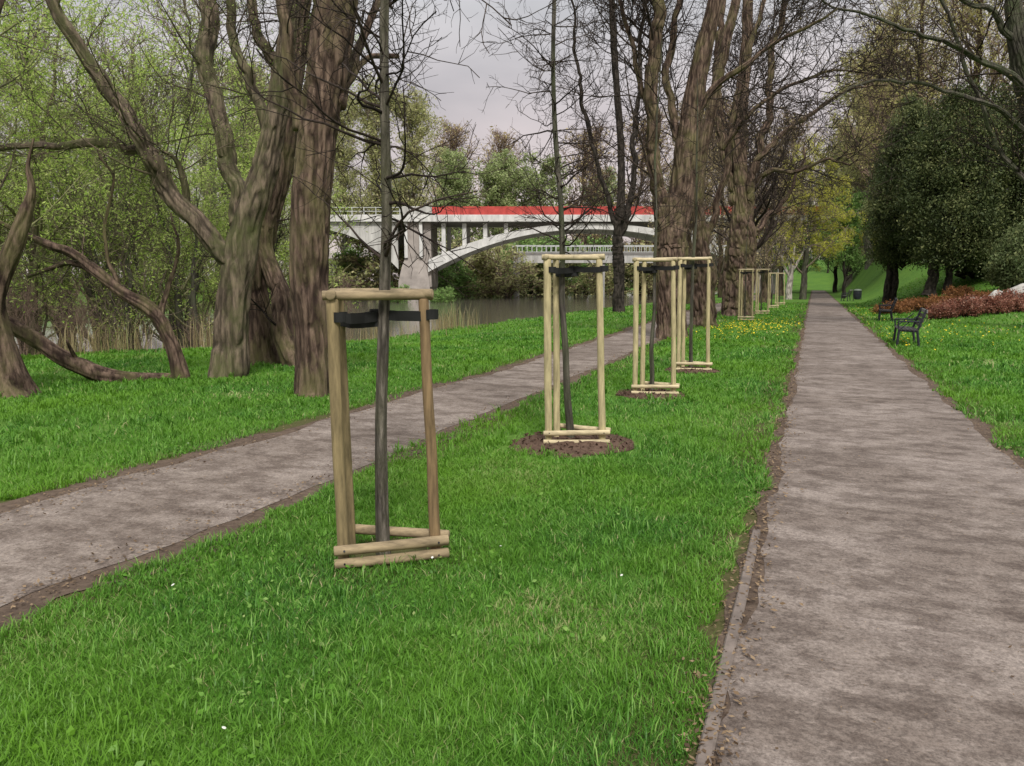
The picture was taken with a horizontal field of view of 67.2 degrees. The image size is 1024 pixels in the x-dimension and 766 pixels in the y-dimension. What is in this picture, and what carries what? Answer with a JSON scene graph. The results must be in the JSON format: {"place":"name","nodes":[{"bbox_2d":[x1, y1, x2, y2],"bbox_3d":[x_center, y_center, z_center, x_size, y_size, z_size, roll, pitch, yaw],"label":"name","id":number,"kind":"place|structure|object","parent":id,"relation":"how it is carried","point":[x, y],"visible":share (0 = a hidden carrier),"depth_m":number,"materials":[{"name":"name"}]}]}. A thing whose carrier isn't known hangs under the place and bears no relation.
{"place":"outdoors","nodes":[
{"label":"outdoors","id":0,"kind":"place"},
{"bbox_2d":[14,292,716,351],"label":"river","id":1,"kind":"structure","parent":0,"point":[510,308],"depth_m":74.85,"materials":[{"name":"grey liquid"}]},
{"bbox_2d":[0,291,776,606],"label":"gravel path","id":2,"kind":"structure","parent":0,"point":[278,461],"depth_m":6.14,"materials":[{"name":"gravel"}]},
{"bbox_2d":[0,228,1023,765],"bbox_3d":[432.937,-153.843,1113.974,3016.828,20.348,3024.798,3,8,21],"label":"ground","id":3,"kind":"structure","parent":0,"point":[870,280],"depth_m":4.31,"materials":[{"name":"green plant"}]},
{"bbox_2d":[0,59,59,339],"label":"willow","id":4,"kind":"object","parent":3,"relation":"on","point":[2,207],"visible":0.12,"depth_m":26.72,"materials":[{"name":"green plant"}]},
{"bbox_2d":[6,268,65,355],"bbox_3d":[-13.396,-1.683,21.010,2.310,3.235,1.821,-4,8,-27],"label":"brush thicket","id":5,"kind":"object","parent":3,"relation":"on","point":[26,321],"visible":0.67,"depth_m":20.98,"materials":[{"name":"plant"}]},
{"bbox_2d":[0,0,86,398],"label":"old tree","id":6,"kind":"object","parent":3,"relation":"on","point":[15,377],"visible":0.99,"depth_m":11.35,"materials":[{"name":"brown plant"}]},
{"bbox_2d":[0,62,110,331],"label":"willow","id":7,"kind":"object","parent":3,"relation":"on","point":[50,86],"visible":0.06,"depth_m":32.72,"materials":[{"name":"green plant"}]},
{"bbox_2d":[0,0,139,300],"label":"willow","id":8,"kind":"object","parent":3,"relation":"on","point":[33,10],"visible":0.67,"depth_m":20.27,"materials":[{"name":"green plant"}]},
{"bbox_2d":[0,0,151,338],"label":"willow","id":9,"kind":"object","parent":3,"relation":"on","point":[34,32],"visible":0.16,"depth_m":33.51,"materials":[{"name":"green plant"}]},
{"bbox_2d":[37,279,114,351],"bbox_3d":[-12.456,-1.466,22.055,2.235,3.131,1.762,-2,8,-15],"label":"brush thicket","id":10,"kind":"object","parent":3,"relation":"on","point":[79,318],"visible":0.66,"depth_m":21.86,"materials":[{"name":"plant"}]},
{"bbox_2d":[8,315,170,382],"bbox_3d":[-7.416,-0.581,13.340,2.787,1.377,0.524,-3,8,-19],"label":"fallen log","id":11,"kind":"object","parent":3,"relation":"on","point":[71,360],"visible":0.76,"depth_m":13.22,"materials":[{"name":"wood"}]},
{"bbox_2d":[0,0,197,355],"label":"willow","id":12,"kind":"object","parent":3,"relation":"on","point":[40,200],"visible":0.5,"depth_m":23.71,"materials":[{"name":"green plant"}]},
{"bbox_2d":[0,34,203,349],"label":"willow","id":13,"kind":"object","parent":3,"relation":"on","point":[125,90],"visible":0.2,"depth_m":25.46,"materials":[{"name":"green plant"}]},
{"bbox_2d":[0,100,220,378],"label":"willow","id":14,"kind":"object","parent":3,"relation":"on","point":[153,312],"visible":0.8,"depth_m":13.67,"materials":[{"name":"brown plant"}]},
{"bbox_2d":[0,0,222,329],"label":"willow","id":15,"kind":"object","parent":3,"relation":"on","point":[100,100],"visible":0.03,"depth_m":39.63,"materials":[{"name":"green plant"}]},
{"bbox_2d":[34,110,191,351],"bbox_3d":[-12.265,-3.485,23.568,4.205,9.224,4.594,-7,10,-43],"label":"willow","id":16,"kind":"object","parent":3,"relation":"on","point":[130,281],"visible":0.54,"depth_m":23.65,"materials":[{"name":"green plant"}]},
{"bbox_2d":[51,0,260,342],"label":"willow","id":17,"kind":"object","parent":3,"relation":"on","point":[132,37],"visible":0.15,"depth_m":31.80,"materials":[{"name":"green plant"}]},
{"bbox_2d":[0,0,313,379],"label":"old willow","id":18,"kind":"object","parent":3,"relation":"on","point":[234,254],"visible":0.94,"depth_m":13.09,"materials":[{"name":"brown plant"}]},
{"bbox_2d":[66,91,279,347],"bbox_3d":[-10.836,-4.581,25.644,5.805,10.877,7.328,-1,8,-7],"label":"willow","id":19,"kind":"object","parent":3,"relation":"on","point":[191,296],"visible":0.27,"depth_m":25.28,"materials":[{"name":"green plant"}]},
{"bbox_2d":[174,307,213,348],"bbox_3d":[-9.725,-1.174,23.997,1.862,2.609,1.468,1,8,10],"label":"brush thicket","id":20,"kind":"object","parent":3,"relation":"on","point":[197,329],"visible":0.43,"depth_m":23.89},
{"bbox_2d":[121,0,290,298],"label":"willow","id":21,"kind":"object","parent":3,"relation":"on","point":[225,72],"visible":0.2,"depth_m":41.45,"materials":[{"name":"green plant"}]},
{"bbox_2d":[160,169,275,345],"bbox_3d":[-11.678,-4.104,30.705,4.504,8.441,5.686,1,8,6],"label":"willow","id":22,"kind":"object","parent":3,"relation":"on","point":[198,307],"visible":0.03,"depth_m":29.97,"materials":[{"name":"green plant"}]},
{"bbox_2d":[99,33,376,309],"bbox_3d":[-11.580,-8.430,35.221,11.021,16.359,8.730,1,8,9],"label":"willow","id":23,"kind":"object","parent":3,"relation":"on","point":[285,248],"visible":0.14,"depth_m":34.32,"materials":[{"name":"green plant"}]},
{"bbox_2d":[217,54,285,223],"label":"poplar","id":24,"kind":"object","parent":3,"relation":"on","point":[256,68],"visible":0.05,"depth_m":124.80,"materials":[{"name":"green plant"}]},
{"bbox_2d":[25,294,519,354],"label":"reeds","id":25,"kind":"object","parent":3,"relation":"on","point":[454,323],"visible":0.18,"depth_m":22.02,"materials":[{"name":"plant"}]},
{"bbox_2d":[187,0,378,366],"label":"old tree","id":26,"kind":"object","parent":3,"relation":"on","point":[271,337],"visible":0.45,"depth_m":15.50,"materials":[{"name":"brown plant"}]},
{"bbox_2d":[278,180,353,310],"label":"willow","id":27,"kind":"object","parent":3,"relation":"on","point":[287,269],"visible":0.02,"depth_m":51.23,"materials":[{"name":"green plant"}]},
{"bbox_2d":[202,0,448,396],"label":"old tree","id":28,"kind":"object","parent":3,"relation":"on","point":[309,224],"visible":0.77,"depth_m":10.80,"materials":[{"name":"brown plant"}]},
{"bbox_2d":[329,92,370,256],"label":"poplar","id":29,"kind":"object","parent":3,"relation":"on","point":[342,158],"visible":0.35,"depth_m":129.65,"materials":[{"name":"green plant"}]},
{"bbox_2d":[330,244,376,286],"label":"bank shrub","id":30,"kind":"object","parent":3,"relation":"on","point":[350,251],"visible":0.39,"depth_m":115.78,"materials":[{"name":"green plant"}]},
{"bbox_2d":[329,238,404,287],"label":"bank shrub","id":31,"kind":"object","parent":3,"relation":"on","point":[368,282],"visible":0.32,"depth_m":109.29,"materials":[{"name":"green plant"}]},
{"bbox_2d":[340,71,406,282],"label":"poplar","id":32,"kind":"object","parent":3,"relation":"on","point":[375,198],"visible":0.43,"depth_m":122.45,"materials":[{"name":"green plant"}]},
{"bbox_2d":[322,288,449,568],"bbox_3d":[-0.729,0.325,4.559,0.707,1.760,0.431,-1,8,-10],"label":"tree frame","id":33,"kind":"object","parent":3,"relation":"on","point":[434,537],"visible":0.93,"depth_m":4.44,"materials":[{"name":"wood"}]},
{"bbox_2d":[0,293,774,631],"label":"soil verge","id":34,"kind":"structure","parent":3,"relation":"on","point":[82,583],"depth_m":5.82,"materials":[{"name":"soil"}]},
{"bbox_2d":[210,0,602,554],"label":"young tree","id":35,"kind":"object","parent":3,"relation":"on","point":[387,237],"visible":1,"depth_m":4.30,"materials":[{"name":"grey plant"}]},
{"bbox_2d":[389,84,449,273],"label":"poplar","id":36,"kind":"object","parent":3,"relation":"on","point":[418,125],"visible":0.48,"depth_m":121.62,"materials":[{"name":"green plant"}]},
{"bbox_2d":[391,251,485,297],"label":"bank shrub","id":37,"kind":"object","parent":3,"relation":"on","point":[460,281],"visible":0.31,"depth_m":119.95,"materials":[{"name":"green plant"}]},
{"bbox_2d":[430,287,456,302],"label":"bank shrub","id":38,"kind":"object","parent":3,"relation":"on","point":[444,296],"visible":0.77,"depth_m":95.93,"materials":[{"name":"green plant"}]},
{"bbox_2d":[423,146,479,271],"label":"tree","id":39,"kind":"object","parent":3,"relation":"on","point":[462,184],"visible":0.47,"depth_m":144.47,"materials":[{"name":"green plant"}]},
{"bbox_2d":[425,116,483,270],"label":"tree","id":40,"kind":"object","parent":3,"relation":"on","point":[454,131],"visible":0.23,"depth_m":160.86,"materials":[{"name":"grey plant"}]},
{"bbox_2d":[438,236,508,297],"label":"bank shrub","id":41,"kind":"object","parent":3,"relation":"on","point":[471,262],"visible":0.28,"depth_m":125.11,"materials":[{"name":"green plant"}]},
{"bbox_2d":[472,125,526,254],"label":"tree","id":42,"kind":"object","parent":3,"relation":"on","point":[498,138],"visible":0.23,"depth_m":155.50,"materials":[{"name":"green plant"}]},
{"bbox_2d":[465,148,534,266],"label":"tree","id":43,"kind":"object","parent":3,"relation":"on","point":[496,180],"visible":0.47,"depth_m":142.12,"materials":[{"name":"green plant"}]},
{"bbox_2d":[470,237,552,297],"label":"bank shrub","id":44,"kind":"object","parent":3,"relation":"on","point":[515,282],"visible":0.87,"depth_m":123.54,"materials":[{"name":"green plant"}]},
{"bbox_2d":[0,326,1023,765],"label":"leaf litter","id":45,"kind":"object","parent":3,"relation":"on","point":[768,516],"visible":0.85,"depth_m":4.49,"materials":[{"name":"plant"}]},
{"bbox_2d":[501,235,577,295],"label":"bank shrub","id":46,"kind":"object","parent":3,"relation":"on","point":[531,241],"visible":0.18,"depth_m":133.44,"materials":[{"name":"green plant"}]},
{"bbox_2d":[512,151,578,286],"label":"tree","id":47,"kind":"object","parent":3,"relation":"on","point":[543,179],"visible":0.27,"depth_m":144.60,"materials":[{"name":"green plant"}]},
{"bbox_2d":[520,248,586,296],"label":"bank shrub","id":48,"kind":"object","parent":3,"relation":"on","point":[567,265],"visible":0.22,"depth_m":131.48,"materials":[{"name":"green plant"}]},
{"bbox_2d":[467,0,648,437],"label":"young tree","id":49,"kind":"object","parent":3,"relation":"on","point":[557,170],"visible":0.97,"depth_m":7.57,"materials":[{"name":"grey plant"}]},
{"bbox_2d":[509,429,634,457],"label":"mulch","id":50,"kind":"object","parent":3,"relation":"on","point":[583,448],"visible":0.65,"depth_m":7.62,"materials":[{"name":"soil"}]},
{"bbox_2d":[542,254,610,443],"bbox_3d":[0.637,-0.240,7.665,0.670,2.066,0.432,4,8,26],"label":"tree frame","id":51,"kind":"object","parent":50,"relation":"on","point":[602,430],"visible":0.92,"depth_m":7.68,"materials":[{"name":"wood"}]},
{"bbox_2d":[329,206,832,300],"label":"arch bridge","id":52,"kind":"structure","parent":3,"relation":"on","point":[496,216],"depth_m":103.66,"materials":[{"name":"white paint"}]},
{"bbox_2d":[559,120,617,293],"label":"tree","id":53,"kind":"object","parent":3,"relation":"on","point":[581,203],"visible":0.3,"depth_m":147.51,"materials":[{"name":"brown plant"}]},
{"bbox_2d":[565,234,613,294],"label":"bank shrub","id":54,"kind":"object","parent":3,"relation":"on","point":[607,242],"visible":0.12,"depth_m":145.51,"materials":[{"name":"green plant"}]},
{"bbox_2d":[516,0,678,312],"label":"alder","id":55,"kind":"object","parent":3,"relation":"on","point":[619,231],"visible":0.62,"depth_m":42.69,"materials":[{"name":"brown plant"}]},
{"bbox_2d":[573,263,629,295],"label":"bank shrub","id":56,"kind":"object","parent":3,"relation":"on","point":[608,279],"visible":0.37,"depth_m":139.49,"materials":[{"name":"green plant"}]},
{"bbox_2d":[568,166,636,250],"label":"tree","id":57,"kind":"object","parent":3,"relation":"on","point":[613,186],"visible":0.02,"depth_m":164.07,"materials":[{"name":"green plant"}]},
{"bbox_2d":[610,239,653,295],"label":"bank shrub","id":58,"kind":"object","parent":3,"relation":"on","point":[649,288],"visible":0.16,"depth_m":142.62,"materials":[{"name":"green plant"}]},
{"bbox_2d":[610,113,674,294],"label":"tree","id":59,"kind":"object","parent":3,"relation":"on","point":[640,154],"visible":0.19,"depth_m":142.58,"materials":[{"name":"green plant"}]},
{"bbox_2d":[615,388,684,399],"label":"mulch","id":60,"kind":"object","parent":3,"relation":"on","point":[626,393],"visible":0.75,"depth_m":11.05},
{"bbox_2d":[631,257,679,393],"bbox_3d":[2.064,-0.722,11.032,0.660,2.136,0.450,5,9,32],"label":"tree frame","id":61,"kind":"object","parent":60,"relation":"on","point":[673,385],"visible":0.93,"depth_m":11.05,"materials":[{"name":"wood"}]},
{"bbox_2d":[512,245,789,296],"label":"footbridge","id":62,"kind":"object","parent":3,"relation":"on","point":[536,256],"visible":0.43,"depth_m":126.34,"materials":[{"name":"concrete"}]},
{"bbox_2d":[619,25,698,390],"bbox_3d":[2.114,-2.345,11.106,1.102,5.137,1.151,-4,8,-25],"label":"young tree","id":63,"kind":"object","parent":3,"relation":"on","point":[651,347],"visible":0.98,"depth_m":10.95,"materials":[{"name":"grey plant"}]},
{"bbox_2d":[643,96,729,303],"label":"street tree","id":64,"kind":"object","parent":3,"relation":"on","point":[688,272],"visible":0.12,"depth_m":55.78,"materials":[{"name":"brown plant"}]},
{"bbox_2d":[665,366,718,373],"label":"mulch","id":65,"kind":"object","parent":3,"relation":"on","point":[691,370],"visible":0.77,"depth_m":14.01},
{"bbox_2d":[676,257,712,369],"bbox_3d":[3.323,-1.170,14.028,0.655,2.237,0.423,5,9,35],"label":"tree frame","id":66,"kind":"object","parent":65,"relation":"on","point":[681,298],"visible":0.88,"depth_m":14.04,"materials":[{"name":"wood"}]},
{"bbox_2d":[663,68,722,366],"bbox_3d":[3.217,-2.869,13.903,0.890,5.441,0.958,-7,10,-42],"label":"young tree","id":67,"kind":"object","parent":3,"relation":"on","point":[691,297],"visible":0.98,"depth_m":13.89,"materials":[{"name":"grey plant"}]},
{"bbox_2d":[524,0,883,338],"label":"old tree","id":68,"kind":"object","parent":3,"relation":"on","point":[673,244],"visible":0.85,"depth_m":21.43,"materials":[{"name":"brown plant"}]},
{"bbox_2d":[705,144,731,297],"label":"street tree","id":69,"kind":"object","parent":3,"relation":"on","point":[719,262],"visible":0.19,"depth_m":80.38,"materials":[{"name":"brown plant"}]},
{"bbox_2d":[694,529,760,765],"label":"kerb","id":70,"kind":"structure","parent":3,"relation":"on","point":[729,647],"depth_m":3.34,"materials":[{"name":"concrete"}]},
{"bbox_2d":[737,269,754,320],"bbox_3d":[9.811,-3.615,32.218,0.657,2.308,0.445,6,10,40],"label":"tree frame","id":71,"kind":"object","parent":3,"relation":"on","point":[740,316],"visible":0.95,"depth_m":32.25,"materials":[{"name":"wood"}]},
{"bbox_2d":[689,6,811,302],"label":"street tree","id":72,"kind":"object","parent":3,"relation":"on","point":[761,242],"visible":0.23,"depth_m":45.97,"materials":[{"name":"brown plant"}]},
{"bbox_2d":[755,269,769,313],"bbox_3d":[12.570,-4.510,38.600,0.696,2.407,0.451,6,10,40],"label":"tree frame","id":73,"kind":"object","parent":3,"relation":"on","point":[757,310],"visible":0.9,"depth_m":38.63,"materials":[{"name":"wood"}]},
{"bbox_2d":[720,120,817,302],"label":"street tree","id":74,"kind":"object","parent":3,"relation":"on","point":[765,279],"visible":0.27,"depth_m":57.19,"materials":[{"name":"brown plant"}]},
{"bbox_2d":[731,143,812,298],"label":"street tree","id":75,"kind":"object","parent":3,"relation":"on","point":[777,224],"visible":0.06,"depth_m":71.00,"materials":[{"name":"green plant"}]},
{"bbox_2d":[616,0,946,327],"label":"old tree","id":76,"kind":"object","parent":3,"relation":"on","point":[703,235],"visible":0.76,"depth_m":26.83,"materials":[{"name":"brown plant"}]},
{"bbox_2d":[665,0,913,315],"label":"old tree","id":77,"kind":"object","parent":3,"relation":"on","point":[744,186],"visible":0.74,"depth_m":35.72,"materials":[{"name":"brown plant"}]},
{"bbox_2d":[777,241,806,298],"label":"pollard","id":78,"kind":"object","parent":3,"relation":"on","point":[789,272],"visible":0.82,"depth_m":69.11,"materials":[{"name":"grey plant"}]},
{"bbox_2d":[768,164,815,295],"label":"street tree","id":79,"kind":"object","parent":3,"relation":"on","point":[781,287],"visible":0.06,"depth_m":86.21,"materials":[{"name":"brown plant"}]},
{"bbox_2d":[766,111,827,205],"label":"tree","id":80,"kind":"object","parent":3,"relation":"on","point":[798,153],"visible":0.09,"depth_m":164.86,"materials":[{"name":"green plant"}]},
{"bbox_2d":[755,130,869,299],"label":"weeping willow","id":81,"kind":"object","parent":3,"relation":"on","point":[817,250],"visible":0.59,"depth_m":68.13,"materials":[{"name":"green plant"}]},
{"bbox_2d":[803,175,877,287],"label":"weeping willow","id":82,"kind":"object","parent":3,"relation":"on","point":[863,251],"visible":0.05,"depth_m":102.70,"materials":[{"name":"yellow plant"}]},
{"bbox_2d":[817,185,871,297],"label":"leafy tree","id":83,"kind":"object","parent":3,"relation":"on","point":[853,257],"visible":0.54,"depth_m":72.24,"materials":[{"name":"green plant"}]},
{"bbox_2d":[686,304,1019,349],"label":"dandelions","id":84,"kind":"object","parent":3,"relation":"on","point":[802,321],"visible":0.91,"depth_m":26.06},
{"bbox_2d":[813,73,895,282],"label":"leafy tree","id":85,"kind":"object","parent":3,"relation":"on","point":[843,158],"visible":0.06,"depth_m":100.71,"materials":[{"name":"green plant"}]},
{"bbox_2d":[704,290,1023,765],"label":"soil verge","id":86,"kind":"structure","parent":3,"relation":"on","point":[986,434],"depth_m":6.47,"materials":[{"name":"soil"}]},
{"bbox_2d":[817,24,932,269],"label":"leafy tree","id":87,"kind":"object","parent":3,"relation":"on","point":[855,176],"visible":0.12,"depth_m":90.13,"materials":[{"name":"green plant"}]},
{"bbox_2d":[813,0,957,249],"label":"maple","id":88,"kind":"object","parent":3,"relation":"on","point":[870,157],"visible":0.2,"depth_m":81.57,"materials":[{"name":"brown plant"}]},
{"bbox_2d":[750,0,1023,196],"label":"maple","id":89,"kind":"object","parent":3,"relation":"on","point":[1011,29],"visible":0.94,"depth_m":24.27,"materials":[{"name":"brown plant"}]},
{"bbox_2d":[869,302,912,314],"bbox_3d":[18.679,-3.709,37.964,2.071,0.743,2.310,3,8,21],"label":"shrub","id":90,"kind":"object","parent":3,"relation":"on","point":[898,307],"visible":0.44,"depth_m":37.57,"materials":[{"name":"orange plant"}]},
{"bbox_2d":[854,85,944,303],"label":"conifer","id":91,"kind":"object","parent":3,"relation":"on","point":[891,256],"visible":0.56,"depth_m":46.49,"materials":[{"name":"green plant"}]},
{"bbox_2d":[893,308,927,346],"bbox_3d":[10.285,-1.460,19.957,0.706,0.964,1.500,3,8,23],"label":"park bench","id":92,"kind":"object","parent":3,"relation":"on","point":[912,329],"visible":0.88,"depth_m":19.45,"materials":[{"name":"paint"}]},
{"bbox_2d":[817,0,1009,231],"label":"maple","id":93,"kind":"object","parent":3,"relation":"on","point":[923,6],"visible":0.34,"depth_m":67.10,"materials":[{"name":"brown plant"}]},
{"bbox_2d":[906,297,946,310],"bbox_3d":[20.441,-3.900,37.839,2.069,0.738,1.968,-3,8,-20],"label":"shrub","id":94,"kind":"object","parent":3,"relation":"on","point":[920,303],"visible":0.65,"depth_m":37.56,"materials":[{"name":"orange plant"}]},
{"bbox_2d":[920,300,962,319],"bbox_3d":[18.001,-3.086,32.456,1.503,0.856,1.811,3,8,21],"label":"shrub","id":95,"kind":"object","parent":3,"relation":"on","point":[943,311],"visible":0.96,"depth_m":32.07,"materials":[{"name":"red plant"}]},
{"bbox_2d":[883,0,1023,112],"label":"maple","id":96,"kind":"object","parent":3,"relation":"on","point":[977,45],"visible":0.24,"depth_m":62.69,"materials":[{"name":"brown plant"}]},
{"bbox_2d":[887,76,1022,295],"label":"conifer","id":97,"kind":"object","parent":3,"relation":"on","point":[941,234],"visible":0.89,"depth_m":41.92,"materials":[{"name":"green plant"}]},
{"bbox_2d":[941,285,980,297],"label":"shrub","id":98,"kind":"object","parent":3,"relation":"on","point":[953,291],"visible":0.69,"depth_m":40.49,"materials":[{"name":"orange plant"}]},
{"bbox_2d":[912,0,1023,109],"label":"maple","id":99,"kind":"object","parent":3,"relation":"on","point":[1006,59],"visible":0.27,"depth_m":59.56,"materials":[{"name":"green plant"}]},
{"bbox_2d":[951,293,988,317],"bbox_3d":[19.205,-3.284,32.605,1.638,1.066,1.638,-7,10,-43],"label":"shrub","id":100,"kind":"object","parent":3,"relation":"on","point":[971,308],"visible":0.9,"depth_m":32.29,"materials":[{"name":"red plant"}]},
{"bbox_2d":[941,76,1023,278],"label":"conifer","id":101,"kind":"object","parent":3,"relation":"on","point":[971,274],"visible":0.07,"depth_m":44.14,"materials":[{"name":"green plant"}]},
{"bbox_2d":[968,101,1023,272],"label":"conifer","id":102,"kind":"object","parent":3,"relation":"on","point":[1019,204],"visible":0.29,"depth_m":41.48,"materials":[{"name":"green plant"}]},
{"bbox_2d":[976,293,1017,313],"bbox_3d":[20.605,-3.371,32.820,1.544,0.917,2.193,3,8,21],"label":"shrub","id":103,"kind":"object","parent":3,"relation":"on","point":[994,305],"visible":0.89,"depth_m":32.42,"materials":[{"name":"red plant"}]},
{"bbox_2d":[975,219,1023,290],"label":"bush","id":104,"kind":"object","parent":3,"relation":"on","point":[1004,268],"visible":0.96,"depth_m":37.23,"materials":[{"name":"green plant"}]},
{"bbox_2d":[0,0,1023,281],"label":"sky","id":105,"kind":"structure","parent":0,"point":[467,101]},
{"bbox_2d":[715,290,1023,765],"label":"asphalt path","id":106,"kind":"structure","parent":0,"point":[799,716],"depth_m":4.20,"materials":[{"name":"asphalt"}]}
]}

